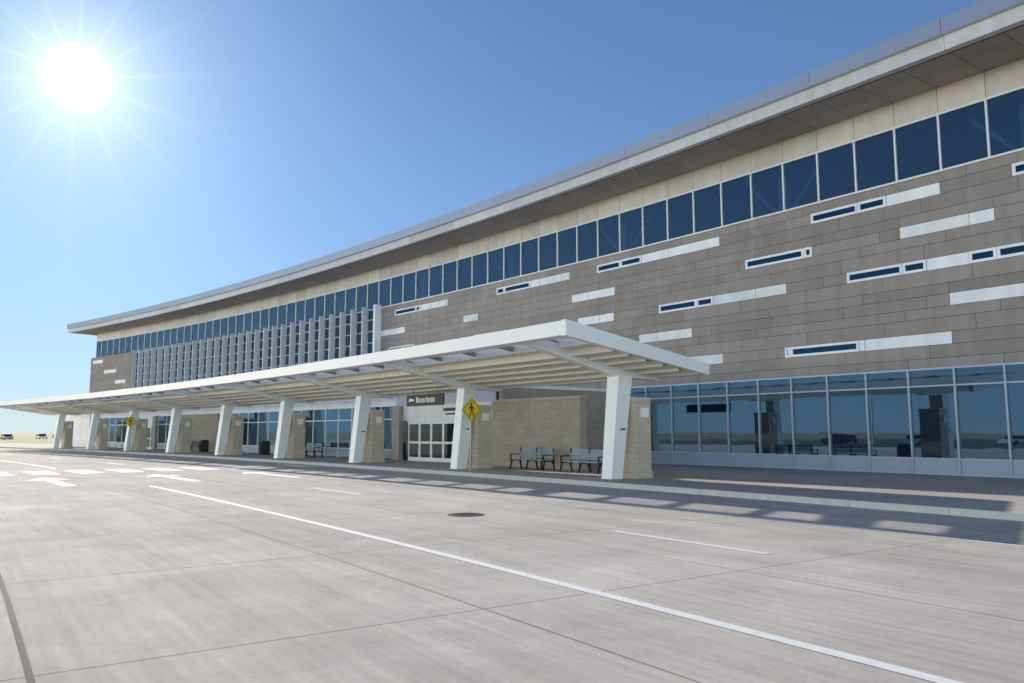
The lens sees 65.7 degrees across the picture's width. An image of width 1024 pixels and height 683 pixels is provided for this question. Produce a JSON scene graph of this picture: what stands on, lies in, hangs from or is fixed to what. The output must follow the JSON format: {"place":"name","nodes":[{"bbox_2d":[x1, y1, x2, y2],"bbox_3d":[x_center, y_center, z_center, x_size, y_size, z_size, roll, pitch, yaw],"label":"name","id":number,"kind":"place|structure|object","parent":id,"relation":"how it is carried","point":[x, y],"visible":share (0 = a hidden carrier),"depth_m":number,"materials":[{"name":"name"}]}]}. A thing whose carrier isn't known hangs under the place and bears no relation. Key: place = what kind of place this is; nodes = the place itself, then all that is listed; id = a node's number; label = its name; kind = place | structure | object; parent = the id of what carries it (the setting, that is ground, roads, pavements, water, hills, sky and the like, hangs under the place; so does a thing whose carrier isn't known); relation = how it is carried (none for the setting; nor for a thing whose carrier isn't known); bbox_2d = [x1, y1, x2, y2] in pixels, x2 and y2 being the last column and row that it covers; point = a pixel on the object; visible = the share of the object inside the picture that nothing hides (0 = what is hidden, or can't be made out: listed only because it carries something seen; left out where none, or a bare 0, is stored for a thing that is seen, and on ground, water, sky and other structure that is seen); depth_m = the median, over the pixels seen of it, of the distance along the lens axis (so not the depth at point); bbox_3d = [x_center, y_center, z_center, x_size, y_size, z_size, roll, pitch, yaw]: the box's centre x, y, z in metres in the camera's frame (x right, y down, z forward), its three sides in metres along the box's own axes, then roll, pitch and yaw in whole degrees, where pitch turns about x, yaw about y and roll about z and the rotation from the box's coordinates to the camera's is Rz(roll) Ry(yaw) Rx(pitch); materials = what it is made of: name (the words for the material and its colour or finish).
{"place":"outdoors","nodes":[
{"label":"outdoors","id":0,"kind":"place"},
{"bbox_2d":[0,433,61,443],"bbox_3d":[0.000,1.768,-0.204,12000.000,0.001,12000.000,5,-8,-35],"label":"ground","id":1,"kind":"structure","parent":0,"point":[24,438],"depth_m":217.37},
{"bbox_2d":[1,434,13,439],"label":"car","id":2,"kind":"object","parent":1,"relation":"on","point":[5,436],"visible":1,"depth_m":213.33,"materials":[{"name":"silver metal"}]},
{"bbox_2d":[35,434,47,438],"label":"car","id":3,"kind":"object","parent":1,"relation":"on","point":[39,436],"visible":0.94,"depth_m":229.00,"materials":[{"name":"white metal"}]},
{"bbox_2d":[67,0,1023,477],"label":"terminal building","id":4,"kind":"structure","parent":1,"relation":"on","point":[821,268],"depth_m":37.62,"materials":[{"name":"stone"}]},
{"bbox_2d":[0,0,981,432],"label":"sky","id":5,"kind":"structure","parent":0,"point":[153,152],"materials":[{"name":"blue"}]},
{"bbox_2d":[0,448,1023,682],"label":"road","id":6,"kind":"structure","parent":0,"point":[108,576],"depth_m":9.35,"materials":[{"name":"concrete"}]},
{"bbox_2d":[0,573,35,682],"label":"pavement joint","id":7,"kind":"object","parent":6,"relation":"on","point":[29,675],"visible":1,"depth_m":6.82,"materials":[{"name":"grey concrete"}]},
{"bbox_2d":[447,513,483,516],"bbox_3d":[-0.995,3.722,17.077,0.800,0.016,0.800,5,-8,-35],"label":"manhole cover","id":8,"kind":"object","parent":6,"relation":"on","point":[465,514],"visible":1,"depth_m":16.99,"materials":[{"name":"metal"}]},
{"bbox_2d":[0,450,1023,682],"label":"road markings","id":9,"kind":"object","parent":6,"relation":"on","point":[895,668],"visible":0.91,"depth_m":11.56,"materials":[{"name":"paint"}]},
{"bbox_2d":[0,447,1023,520],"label":"kerb","id":10,"kind":"structure","parent":6,"relation":"on","point":[975,512],"depth_m":22.84,"materials":[{"name":"concrete"}]},
{"bbox_2d":[0,443,1023,511],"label":"pavement","id":11,"kind":"structure","parent":0,"point":[997,493],"depth_m":26.89,"materials":[{"name":"concrete"}]},
{"bbox_2d":[125,416,136,450],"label":"pedestrian sign","id":12,"kind":"object","parent":11,"relation":"on","point":[130,421],"visible":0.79,"depth_m":70.62,"materials":[{"name":"yellow metal"}]},
{"bbox_2d":[199,440,208,451],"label":"litter bin","id":13,"kind":"object","parent":11,"relation":"on","point":[203,445],"visible":0.94,"depth_m":66.86,"materials":[{"name":"grey metal"}]},
{"bbox_2d":[258,441,270,454],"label":"litter bin","id":14,"kind":"object","parent":11,"relation":"on","point":[264,447],"visible":1,"depth_m":58.60,"materials":[{"name":"grey metal"}]},
{"bbox_2d":[305,442,322,456],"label":"bench","id":15,"kind":"object","parent":11,"relation":"on","point":[314,447],"visible":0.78,"depth_m":53.17,"materials":[{"name":"grey metal"}]},
{"bbox_2d":[67,386,606,462],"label":"wall","id":16,"kind":"structure","parent":11,"relation":"on","point":[418,433],"depth_m":52.42,"materials":[{"name":"beige stone"}]},
{"bbox_2d":[0,319,708,478],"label":"entrance canopy","id":17,"kind":"object","parent":11,"relation":"on","point":[583,354],"visible":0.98,"depth_m":35.71,"materials":[{"name":"grey metal"}]},
{"bbox_2d":[407,386,444,406],"bbox_3d":[-4.393,2.720,40.104,0.087,1.038,3.406,5,-8,-38],"label":"departures sign","id":18,"kind":"object","parent":17,"relation":"attached to","point":[426,399],"visible":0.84,"depth_m":39.92,"materials":[{"name":"grey metal"}]},
{"bbox_2d":[361,427,626,438],"bbox_3d":[-2.046,4.116,35.805,0.462,0.520,19.646,5,-8,-38],"label":"sign","id":19,"kind":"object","parent":17,"relation":"attached to","point":[623,432],"depth_m":35.77,"materials":[{"name":"grey"}]},
{"bbox_2d":[60,397,652,478],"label":"canopy piers","id":20,"kind":"structure","parent":11,"relation":"on","point":[637,461],"depth_m":43.69,"materials":[{"name":"stone"}]},
{"bbox_2d":[462,397,481,470],"bbox_3d":[-1.754,3.967,34.152,1.074,3.137,0.142,5,-8,-35],"label":"pedestrian sign","id":21,"kind":"object","parent":11,"relation":"on","point":[471,409],"visible":1,"depth_m":34.17,"materials":[{"name":"yellow metal"}]},
{"bbox_2d":[509,447,554,470],"bbox_3d":[0.876,5.155,34.948,0.742,0.960,2.344,5,-8,-37],"label":"bench","id":22,"kind":"object","parent":11,"relation":"on","point":[537,452],"visible":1,"depth_m":34.98,"materials":[{"name":"grey metal"}]},
{"bbox_2d":[491,395,587,469],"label":"stone screen wall","id":23,"kind":"structure","parent":11,"relation":"on","point":[558,425],"depth_m":36.78,"materials":[{"name":"beige stone"}]},
{"bbox_2d":[559,448,602,473],"bbox_3d":[2.950,4.844,32.252,0.742,0.960,2.344,5,-8,-37],"label":"bench","id":24,"kind":"object","parent":11,"relation":"on","point":[575,453],"visible":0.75,"depth_m":32.45,"materials":[{"name":"grey metal"}]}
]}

